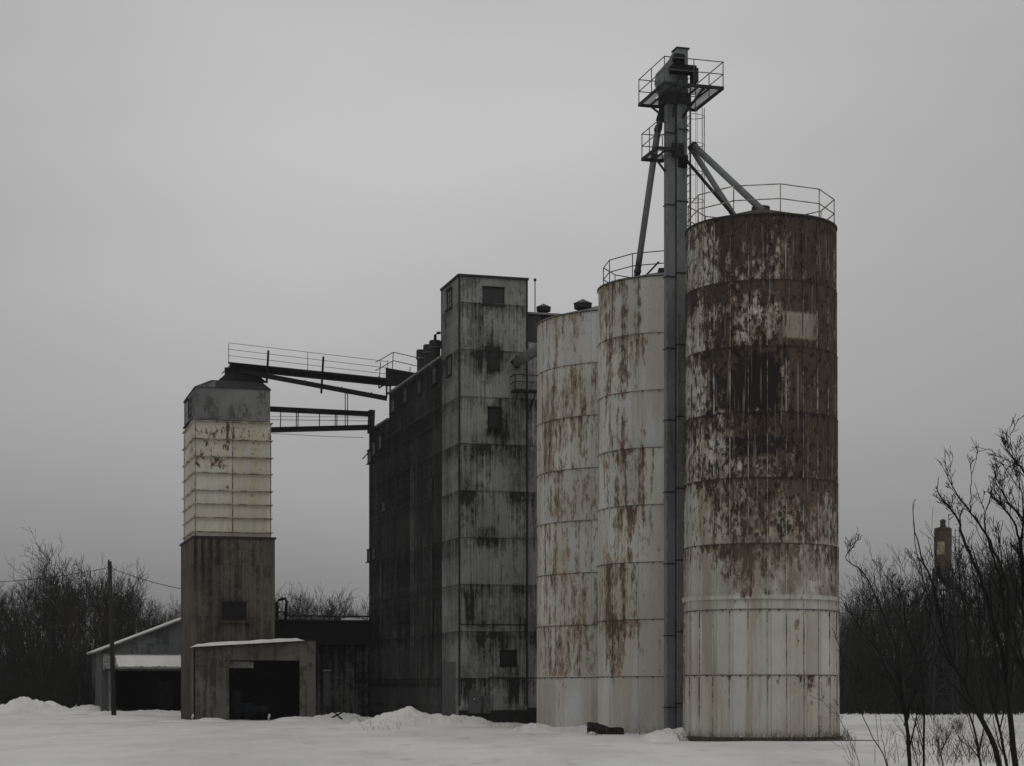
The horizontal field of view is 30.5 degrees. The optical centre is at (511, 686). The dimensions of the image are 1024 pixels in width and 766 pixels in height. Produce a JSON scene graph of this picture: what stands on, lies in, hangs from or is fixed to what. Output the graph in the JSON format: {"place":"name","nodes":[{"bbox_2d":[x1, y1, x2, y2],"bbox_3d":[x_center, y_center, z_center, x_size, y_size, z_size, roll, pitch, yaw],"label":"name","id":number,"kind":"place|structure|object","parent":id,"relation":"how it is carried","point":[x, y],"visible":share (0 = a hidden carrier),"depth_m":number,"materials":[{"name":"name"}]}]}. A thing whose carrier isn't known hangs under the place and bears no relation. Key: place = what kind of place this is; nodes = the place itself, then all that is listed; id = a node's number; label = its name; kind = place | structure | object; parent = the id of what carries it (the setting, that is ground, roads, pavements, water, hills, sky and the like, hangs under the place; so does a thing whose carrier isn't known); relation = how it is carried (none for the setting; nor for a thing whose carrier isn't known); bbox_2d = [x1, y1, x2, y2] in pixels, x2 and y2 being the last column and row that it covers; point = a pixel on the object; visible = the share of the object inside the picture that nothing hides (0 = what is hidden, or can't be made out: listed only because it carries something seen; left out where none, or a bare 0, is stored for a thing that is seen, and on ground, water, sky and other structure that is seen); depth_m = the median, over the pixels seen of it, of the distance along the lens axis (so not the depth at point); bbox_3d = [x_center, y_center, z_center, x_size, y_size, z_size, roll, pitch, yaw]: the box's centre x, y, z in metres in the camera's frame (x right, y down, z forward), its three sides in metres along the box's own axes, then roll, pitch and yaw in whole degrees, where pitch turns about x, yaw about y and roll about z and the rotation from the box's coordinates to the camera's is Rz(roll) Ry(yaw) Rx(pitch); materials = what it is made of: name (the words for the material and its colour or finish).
{"place":"outdoors","nodes":[
{"label":"outdoors","id":0,"kind":"place"},
{"bbox_2d":[351,717,657,735],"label":"dry grass","id":1,"kind":"structure","parent":0,"point":[538,721],"depth_m":79.30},
{"bbox_2d":[0,690,1023,765],"bbox_3d":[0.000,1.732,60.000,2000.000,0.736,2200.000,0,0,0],"label":"snow ground","id":2,"kind":"structure","parent":0,"point":[77,740],"depth_m":63.35,"materials":[{"name":"snow"}]},
{"bbox_2d":[0,579,32,654],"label":"bare tree","id":3,"kind":"object","parent":2,"relation":"on","point":[8,607],"visible":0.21,"depth_m":164.10,"materials":[{"name":"grey plant"}]},
{"bbox_2d":[0,578,39,688],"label":"bare tree","id":4,"kind":"object","parent":2,"relation":"on","point":[12,618],"visible":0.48,"depth_m":155.28,"materials":[{"name":"grey plant"}]},
{"bbox_2d":[0,572,58,681],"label":"bare tree","id":5,"kind":"object","parent":2,"relation":"on","point":[25,625],"visible":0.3,"depth_m":153.86,"materials":[{"name":"grey plant"}]},
{"bbox_2d":[0,574,83,694],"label":"bare tree","id":6,"kind":"object","parent":2,"relation":"on","point":[29,653],"visible":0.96,"depth_m":141.95,"materials":[{"name":"grey plant"}]},
{"bbox_2d":[0,697,86,713],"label":"snow pile","id":7,"kind":"object","parent":2,"relation":"on","point":[23,705],"visible":0.93,"depth_m":126.57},
{"bbox_2d":[0,569,89,694],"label":"bare tree","id":8,"kind":"object","parent":2,"relation":"on","point":[40,648],"visible":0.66,"depth_m":142.73,"materials":[{"name":"grey plant"}]},
{"bbox_2d":[0,664,94,707],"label":"brush","id":9,"kind":"object","parent":2,"relation":"on","point":[69,700],"visible":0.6,"depth_m":138.35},
{"bbox_2d":[25,568,84,675],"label":"bare tree","id":10,"kind":"object","parent":2,"relation":"on","point":[56,633],"visible":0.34,"depth_m":154.75,"materials":[{"name":"grey plant"}]},
{"bbox_2d":[8,545,117,664],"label":"bare tree","id":11,"kind":"object","parent":2,"relation":"on","point":[54,593],"visible":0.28,"depth_m":162.51,"materials":[{"name":"grey plant"}]},
{"bbox_2d":[22,561,117,669],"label":"bare tree","id":12,"kind":"object","parent":2,"relation":"on","point":[63,594],"visible":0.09,"depth_m":167.14,"materials":[{"name":"grey plant"}]},
{"bbox_2d":[34,553,108,693],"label":"bare tree","id":13,"kind":"object","parent":2,"relation":"on","point":[66,635],"visible":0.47,"depth_m":154.68,"materials":[{"name":"grey plant"}]},
{"bbox_2d":[5,528,138,705],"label":"bare tree","id":14,"kind":"object","parent":2,"relation":"on","point":[78,664],"visible":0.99,"depth_m":137.73,"materials":[{"name":"grey plant"}]},
{"bbox_2d":[0,603,165,703],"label":"woodland","id":15,"kind":"object","parent":2,"relation":"on","point":[47,662],"visible":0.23,"depth_m":153.95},
{"bbox_2d":[57,564,128,654],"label":"bare tree","id":16,"kind":"object","parent":2,"relation":"on","point":[78,602],"visible":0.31,"depth_m":160.90,"materials":[{"name":"grey plant"}]},
{"bbox_2d":[70,704,122,710],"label":"snow pile","id":17,"kind":"object","parent":2,"relation":"on","point":[88,707],"visible":0.27,"depth_m":130.91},
{"bbox_2d":[61,563,147,665],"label":"bare tree","id":18,"kind":"object","parent":2,"relation":"on","point":[104,602],"visible":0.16,"depth_m":166.01,"materials":[{"name":"grey plant"}]},
{"bbox_2d":[62,558,151,646],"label":"bare tree","id":19,"kind":"object","parent":2,"relation":"on","point":[95,598],"visible":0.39,"depth_m":158.88,"materials":[{"name":"grey plant"}]},
{"bbox_2d":[107,560,115,714],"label":"utility pole","id":20,"kind":"object","parent":2,"relation":"on","point":[112,660],"visible":0.86,"depth_m":124.88,"materials":[{"name":"paint"}]},
{"bbox_2d":[71,575,153,656],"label":"bare tree","id":21,"kind":"object","parent":2,"relation":"on","point":[105,624],"visible":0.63,"depth_m":154.33,"materials":[{"name":"grey plant"}]},
{"bbox_2d":[87,578,162,647],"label":"bare tree","id":22,"kind":"object","parent":2,"relation":"on","point":[128,633],"visible":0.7,"depth_m":143.50,"materials":[{"name":"grey plant"}]},
{"bbox_2d":[89,573,166,644],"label":"bare tree","id":23,"kind":"object","parent":2,"relation":"on","point":[123,607],"visible":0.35,"depth_m":158.30,"materials":[{"name":"grey plant"}]},
{"bbox_2d":[85,709,180,715],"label":"snow pile","id":24,"kind":"object","parent":2,"relation":"on","point":[157,712],"visible":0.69,"depth_m":126.50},
{"bbox_2d":[87,617,180,710],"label":"open shed","id":25,"kind":"structure","parent":2,"relation":"on","point":[148,669],"depth_m":130.44,"materials":[{"name":"corrugated weathered steel"},{"name":"snow"},{"name":"black steel"}]},
{"bbox_2d":[120,600,168,631],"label":"bare tree","id":26,"kind":"object","parent":2,"relation":"on","point":[161,621],"visible":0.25,"depth_m":156.23,"materials":[{"name":"grey plant"}]},
{"bbox_2d":[125,596,172,631],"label":"bare tree","id":27,"kind":"object","parent":2,"relation":"on","point":[149,614],"visible":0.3,"depth_m":140.54,"materials":[{"name":"grey plant"}]},
{"bbox_2d":[157,718,230,721],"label":"snow pile","id":28,"kind":"object","parent":2,"relation":"on","point":[210,720],"visible":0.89,"depth_m":108.41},
{"bbox_2d":[179,380,275,719],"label":"grain dryer","id":29,"kind":"object","parent":2,"relation":"on","point":[227,545],"visible":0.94,"depth_m":112.82,"materials":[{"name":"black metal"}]},
{"bbox_2d":[219,600,248,622],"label":"window","id":30,"kind":"structure","parent":29,"relation":"in","point":[231,611],"depth_m":112.63,"materials":[{"name":"black glass"}]},
{"bbox_2d":[219,343,387,392],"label":"catwalk conveyor","id":31,"kind":"object","parent":29,"relation":"on","point":[231,371],"visible":0.82,"depth_m":114.95,"materials":[{"name":"black metal"}]},
{"bbox_2d":[239,368,386,400],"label":"inclined conveyor","id":32,"kind":"object","parent":31,"relation":"attached to","point":[313,384],"visible":1,"depth_m":113.62,"materials":[{"name":"black metal"}]},
{"bbox_2d":[270,393,374,458],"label":"conveyor bridge","id":33,"kind":"structure","parent":29,"relation":"attached to","point":[370,426],"depth_m":115.99,"materials":[{"name":"black metal"}]},
{"bbox_2d":[182,638,315,719],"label":"drive through shed","id":34,"kind":"structure","parent":2,"relation":"on","point":[277,677],"depth_m":111.73,"materials":[{"name":"corrugated weathered steel"},{"name":"dark painted steel"},{"name":"snow"}]},
{"bbox_2d":[229,691,267,719],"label":"farm machine","id":35,"kind":"object","parent":34,"relation":"in","point":[237,707],"visible":0.98,"depth_m":112.69,"materials":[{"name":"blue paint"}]},
{"bbox_2d":[278,589,327,619],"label":"bare tree","id":36,"kind":"object","parent":2,"relation":"on","point":[289,607],"visible":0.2,"depth_m":186.00,"materials":[{"name":"grey plant"}]},
{"bbox_2d":[271,716,344,721],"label":"snow pile","id":37,"kind":"object","parent":2,"relation":"on","point":[319,719],"visible":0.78,"depth_m":107.96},
{"bbox_2d":[275,597,371,716],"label":"gallery","id":38,"kind":"object","parent":2,"relation":"on","point":[343,664],"visible":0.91,"depth_m":118.42,"materials":[{"name":"black metal"}]},
{"bbox_2d":[323,671,329,705],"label":"small door","id":39,"kind":"structure","parent":38,"relation":"in","point":[326,674],"depth_m":118.26,"materials":[{"name":"grey paint"}]},
{"bbox_2d":[291,597,357,619],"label":"bare tree","id":40,"kind":"object","parent":2,"relation":"on","point":[317,609],"visible":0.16,"depth_m":178.59,"materials":[{"name":"grey plant"}]},
{"bbox_2d":[286,583,366,619],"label":"bare tree","id":41,"kind":"object","parent":2,"relation":"on","point":[320,602],"visible":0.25,"depth_m":188.02,"materials":[{"name":"grey plant"}]},
{"bbox_2d":[309,594,368,619],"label":"bare tree","id":42,"kind":"object","parent":2,"relation":"on","point":[346,609],"visible":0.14,"depth_m":185.33,"materials":[{"name":"grey plant"}]},
{"bbox_2d":[315,593,368,619],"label":"bare tree","id":43,"kind":"object","parent":2,"relation":"on","point":[324,610],"visible":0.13,"depth_m":171.34,"materials":[{"name":"grey plant"}]},
{"bbox_2d":[313,712,372,720],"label":"snow pile","id":44,"kind":"object","parent":2,"relation":"on","point":[344,716],"visible":0.35,"depth_m":111.07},
{"bbox_2d":[336,706,492,726],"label":"snow pile","id":45,"kind":"object","parent":2,"relation":"on","point":[408,716],"visible":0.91,"depth_m":95.47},
{"bbox_2d":[365,273,558,723],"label":"grain elevator","id":46,"kind":"object","parent":2,"relation":"on","point":[452,549],"visible":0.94,"depth_m":98.39,"materials":[{"name":"concrete"}]},
{"bbox_2d":[375,352,415,397],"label":"roof conveyor","id":47,"kind":"object","parent":46,"relation":"attached to","point":[395,377],"visible":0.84,"depth_m":112.67,"materials":[{"name":"black metal"}]},
{"bbox_2d":[416,349,423,370],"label":"roof duct","id":48,"kind":"object","parent":46,"relation":"on","point":[420,358],"visible":0.67,"depth_m":106.37,"materials":[{"name":"metal"}]},
{"bbox_2d":[423,344,431,365],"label":"roof duct","id":49,"kind":"object","parent":46,"relation":"on","point":[426,352],"visible":0.68,"depth_m":104.12,"materials":[{"name":"metal"}]},
{"bbox_2d":[430,365,436,386],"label":"window","id":50,"kind":"structure","parent":46,"relation":"in","point":[434,368],"depth_m":102.30,"materials":[{"name":"paint"}]},
{"bbox_2d":[428,331,440,359],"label":"roof duct","id":51,"kind":"object","parent":46,"relation":"on","point":[434,347],"visible":0.94,"depth_m":101.94,"materials":[{"name":"metal"}]},
{"bbox_2d":[445,354,451,377],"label":"window","id":52,"kind":"structure","parent":46,"relation":"in","point":[449,358],"depth_m":99.30,"materials":[{"name":"paint"}]},
{"bbox_2d":[445,287,452,311],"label":"window","id":53,"kind":"structure","parent":46,"relation":"in","point":[449,291],"depth_m":99.15,"materials":[{"name":"paint"}]},
{"bbox_2d":[442,662,455,715],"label":"side door","id":54,"kind":"structure","parent":46,"relation":"in","point":[448,668],"depth_m":99.42,"materials":[{"name":"grey paint"}]},
{"bbox_2d":[482,286,504,306],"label":"window","id":55,"kind":"structure","parent":46,"relation":"in","point":[491,294],"depth_m":97.85,"materials":[{"name":"paint"}]},
{"bbox_2d":[490,347,499,369],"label":"boarded window","id":56,"kind":"structure","parent":46,"relation":"in","point":[494,355],"depth_m":97.89,"materials":[{"name":"paint"}]},
{"bbox_2d":[536,304,550,312],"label":"roof vent","id":57,"kind":"object","parent":46,"relation":"on","point":[543,308],"visible":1,"depth_m":99.16,"materials":[{"name":"metal"}]},
{"bbox_2d":[490,722,523,726],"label":"snow pile","id":58,"kind":"object","parent":2,"relation":"on","point":[506,724],"visible":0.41,"depth_m":95.52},
{"bbox_2d":[509,723,591,732],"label":"snow pile","id":59,"kind":"object","parent":2,"relation":"on","point":[534,728],"visible":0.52,"depth_m":81.94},
{"bbox_2d":[536,306,597,726],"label":"grain silo","id":60,"kind":"object","parent":2,"relation":"on","point":[567,520],"visible":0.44,"depth_m":87.72,"materials":[{"name":"white metal"}]},
{"bbox_2d":[510,344,536,368],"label":"transfer pipe","id":61,"kind":"object","parent":60,"relation":"attached to","point":[521,359],"visible":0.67,"depth_m":95.90,"materials":[{"name":"grey metal"}]},
{"bbox_2d":[573,299,591,310],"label":"roof vent","id":62,"kind":"object","parent":60,"relation":"on","point":[582,304],"visible":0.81,"depth_m":87.88,"materials":[{"name":"metal"}]},
{"bbox_2d":[587,722,623,733],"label":"scrap sheet","id":63,"kind":"object","parent":2,"relation":"on","point":[592,726],"visible":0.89,"depth_m":78.56,"materials":[{"name":"black metal"}]},
{"bbox_2d":[597,250,663,733],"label":"grain silo","id":64,"kind":"object","parent":2,"relation":"on","point":[630,512],"visible":0.52,"depth_m":80.05,"materials":[{"name":"beige metal"}]},
{"bbox_2d":[639,727,687,740],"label":"snow pile","id":65,"kind":"object","parent":2,"relation":"on","point":[662,735],"visible":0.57,"depth_m":71.54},
{"bbox_2d":[638,46,723,728],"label":"bucket elevator","id":66,"kind":"object","parent":2,"relation":"on","point":[673,88],"visible":0.87,"depth_m":75.04,"materials":[{"name":"grey metal"}]},
{"bbox_2d":[634,106,663,275],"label":"grain spout","id":67,"kind":"object","parent":66,"relation":"attached to","point":[647,202],"visible":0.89,"depth_m":77.91,"materials":[{"name":"grey metal"}]},
{"bbox_2d":[682,155,732,214],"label":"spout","id":68,"kind":"object","parent":66,"relation":"attached to","point":[685,160],"visible":0.89,"depth_m":73.53,"materials":[{"name":"black metal"}]},
{"bbox_2d":[688,146,735,213],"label":"grain spout","id":69,"kind":"object","parent":66,"relation":"attached to","point":[706,172],"visible":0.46,"depth_m":74.81,"materials":[{"name":"grey metal"}]},
{"bbox_2d":[690,142,765,208],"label":"grain spout","id":70,"kind":"object","parent":66,"relation":"attached to","point":[717,167],"visible":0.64,"depth_m":73.33,"materials":[{"name":"grey metal"}]},
{"bbox_2d":[682,183,840,741],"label":"grain silo","id":71,"kind":"object","parent":2,"relation":"on","point":[761,600],"visible":1,"depth_m":69.47,"materials":[{"name":"metal"}]},
{"bbox_2d":[810,629,887,765],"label":"bare sapling","id":72,"kind":"object","parent":2,"relation":"on","point":[858,706],"visible":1,"depth_m":26.00,"materials":[{"name":"brown plant"}]},
{"bbox_2d":[839,589,894,711],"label":"bare tree","id":73,"kind":"object","parent":2,"relation":"on","point":[850,669],"visible":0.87,"depth_m":140.11,"materials":[{"name":"grey plant"}]},
{"bbox_2d":[839,597,897,693],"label":"bare tree","id":74,"kind":"object","parent":2,"relation":"on","point":[847,644],"visible":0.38,"depth_m":146.13,"materials":[{"name":"grey plant"}]},
{"bbox_2d":[839,574,902,681],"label":"bare tree","id":75,"kind":"object","parent":2,"relation":"on","point":[854,595],"visible":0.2,"depth_m":171.46,"materials":[{"name":"grey plant"}]},
{"bbox_2d":[839,575,911,685],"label":"bare tree","id":76,"kind":"object","parent":2,"relation":"on","point":[876,610],"visible":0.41,"depth_m":161.89,"materials":[{"name":"grey plant"}]},
{"bbox_2d":[839,585,924,678],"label":"bare tree","id":77,"kind":"object","parent":2,"relation":"on","point":[880,630],"visible":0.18,"depth_m":164.10,"materials":[{"name":"grey plant"}]},
{"bbox_2d":[866,670,897,764],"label":"bare sapling","id":78,"kind":"object","parent":2,"relation":"on","point":[880,721],"visible":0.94,"depth_m":30.00,"materials":[{"name":"black plant"}]},
{"bbox_2d":[839,539,939,677],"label":"bare tree","id":79,"kind":"object","parent":2,"relation":"on","point":[869,579],"visible":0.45,"depth_m":163.20,"materials":[{"name":"grey plant"}]},
{"bbox_2d":[858,669,923,765],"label":"bare sapling","id":80,"kind":"object","parent":2,"relation":"on","point":[899,727],"visible":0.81,"depth_m":24.00,"materials":[{"name":"black plant"}]},
{"bbox_2d":[864,570,941,694],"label":"bare tree","id":81,"kind":"object","parent":2,"relation":"on","point":[908,643],"visible":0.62,"depth_m":149.46,"materials":[{"name":"grey plant"}]},
{"bbox_2d":[840,500,973,765],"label":"bare sapling","id":82,"kind":"object","parent":2,"relation":"on","point":[902,703],"visible":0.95,"depth_m":22.07,"materials":[{"name":"black plant"}]},
{"bbox_2d":[870,574,947,685],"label":"bare tree","id":83,"kind":"object","parent":2,"relation":"on","point":[912,613],"visible":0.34,"depth_m":158.99,"materials":[{"name":"grey plant"}]},
{"bbox_2d":[855,551,963,644],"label":"bare tree","id":84,"kind":"object","parent":2,"relation":"on","point":[906,590],"visible":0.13,"depth_m":184.27,"materials":[{"name":"grey plant"}]},
{"bbox_2d":[876,562,954,685],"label":"bare tree","id":85,"kind":"object","parent":2,"relation":"on","point":[913,598],"visible":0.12,"depth_m":180.63,"materials":[{"name":"grey plant"}]},
{"bbox_2d":[833,721,1023,765],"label":"dead weeds","id":86,"kind":"object","parent":2,"relation":"on","point":[972,753],"visible":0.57,"depth_m":53.45,"materials":[{"name":"brown plant"}]},
{"bbox_2d":[872,540,988,765],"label":"bare sapling","id":87,"kind":"object","parent":2,"relation":"on","point":[915,652],"visible":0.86,"depth_m":24.99,"materials":[{"name":"black plant"}]},
{"bbox_2d":[839,600,1023,709],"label":"woodland","id":88,"kind":"object","parent":2,"relation":"on","point":[866,677],"visible":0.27,"depth_m":154.76,"materials":[{"name":"plant"}]},
{"bbox_2d":[840,676,1023,714],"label":"brush","id":89,"kind":"object","parent":2,"relation":"on","point":[851,707],"visible":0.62,"depth_m":136.56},
{"bbox_2d":[878,502,1001,765],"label":"bare sapling","id":90,"kind":"object","parent":2,"relation":"on","point":[963,680],"visible":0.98,"depth_m":19.93,"materials":[{"name":"black plant"}]},
{"bbox_2d":[926,513,959,714],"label":"tower","id":91,"kind":"structure","parent":2,"relation":"on","point":[943,536],"depth_m":132.56,"materials":[{"name":"metal"}]},
{"bbox_2d":[919,698,971,765],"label":"bare sapling","id":92,"kind":"object","parent":2,"relation":"on","point":[946,732],"visible":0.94,"depth_m":39.97,"materials":[{"name":"black plant"}]},
{"bbox_2d":[905,604,991,712],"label":"bare tree","id":93,"kind":"object","parent":2,"relation":"on","point":[964,653],"visible":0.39,"depth_m":143.61,"materials":[{"name":"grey plant"}]},
{"bbox_2d":[903,555,1023,711],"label":"bare tree","id":94,"kind":"object","parent":2,"relation":"on","point":[978,670],"visible":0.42,"depth_m":144.15,"materials":[{"name":"grey plant"}]},
{"bbox_2d":[904,526,1023,702],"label":"bare tree","id":95,"kind":"object","parent":2,"relation":"on","point":[973,672],"visible":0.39,"depth_m":146.81,"materials":[{"name":"grey plant"}]},
{"bbox_2d":[929,529,1021,765],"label":"bare sapling","id":96,"kind":"object","parent":2,"relation":"on","point":[994,710],"visible":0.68,"depth_m":24.00,"materials":[{"name":"black plant"}]},
{"bbox_2d":[929,539,1023,687],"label":"bare tree","id":97,"kind":"object","parent":2,"relation":"on","point":[998,580],"visible":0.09,"depth_m":160.32,"materials":[{"name":"grey plant"}]},
{"bbox_2d":[933,437,1023,765],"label":"bare sapling","id":98,"kind":"object","parent":2,"relation":"on","point":[1004,667],"visible":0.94,"depth_m":17.98,"materials":[{"name":"black plant"}]},
{"bbox_2d":[944,553,1015,685],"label":"bare tree","id":99,"kind":"object","parent":2,"relation":"on","point":[985,611],"visible":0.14,"depth_m":154.73,"materials":[{"name":"grey plant"}]},
{"bbox_2d":[966,538,1023,702],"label":"bare tree","id":100,"kind":"object","parent":2,"relation":"on","point":[1011,587],"visible":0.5,"depth_m":142.37,"materials":[{"name":"grey plant"}]},
{"bbox_2d":[971,414,1023,677],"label":"bare sapling","id":101,"kind":"object","parent":2,"relation":"on","point":[1019,548],"visible":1,"depth_m":16.01,"materials":[{"name":"black plant"}]},
{"bbox_2d":[0,0,1023,677],"label":"sky","id":102,"kind":"structure","parent":0,"point":[182,181],"materials":[{"name":"grey"}]},
{"bbox_2d":[669,728,857,741],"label":"dry grass","id":103,"kind":"structure","parent":0,"point":[752,738],"depth_m":69.19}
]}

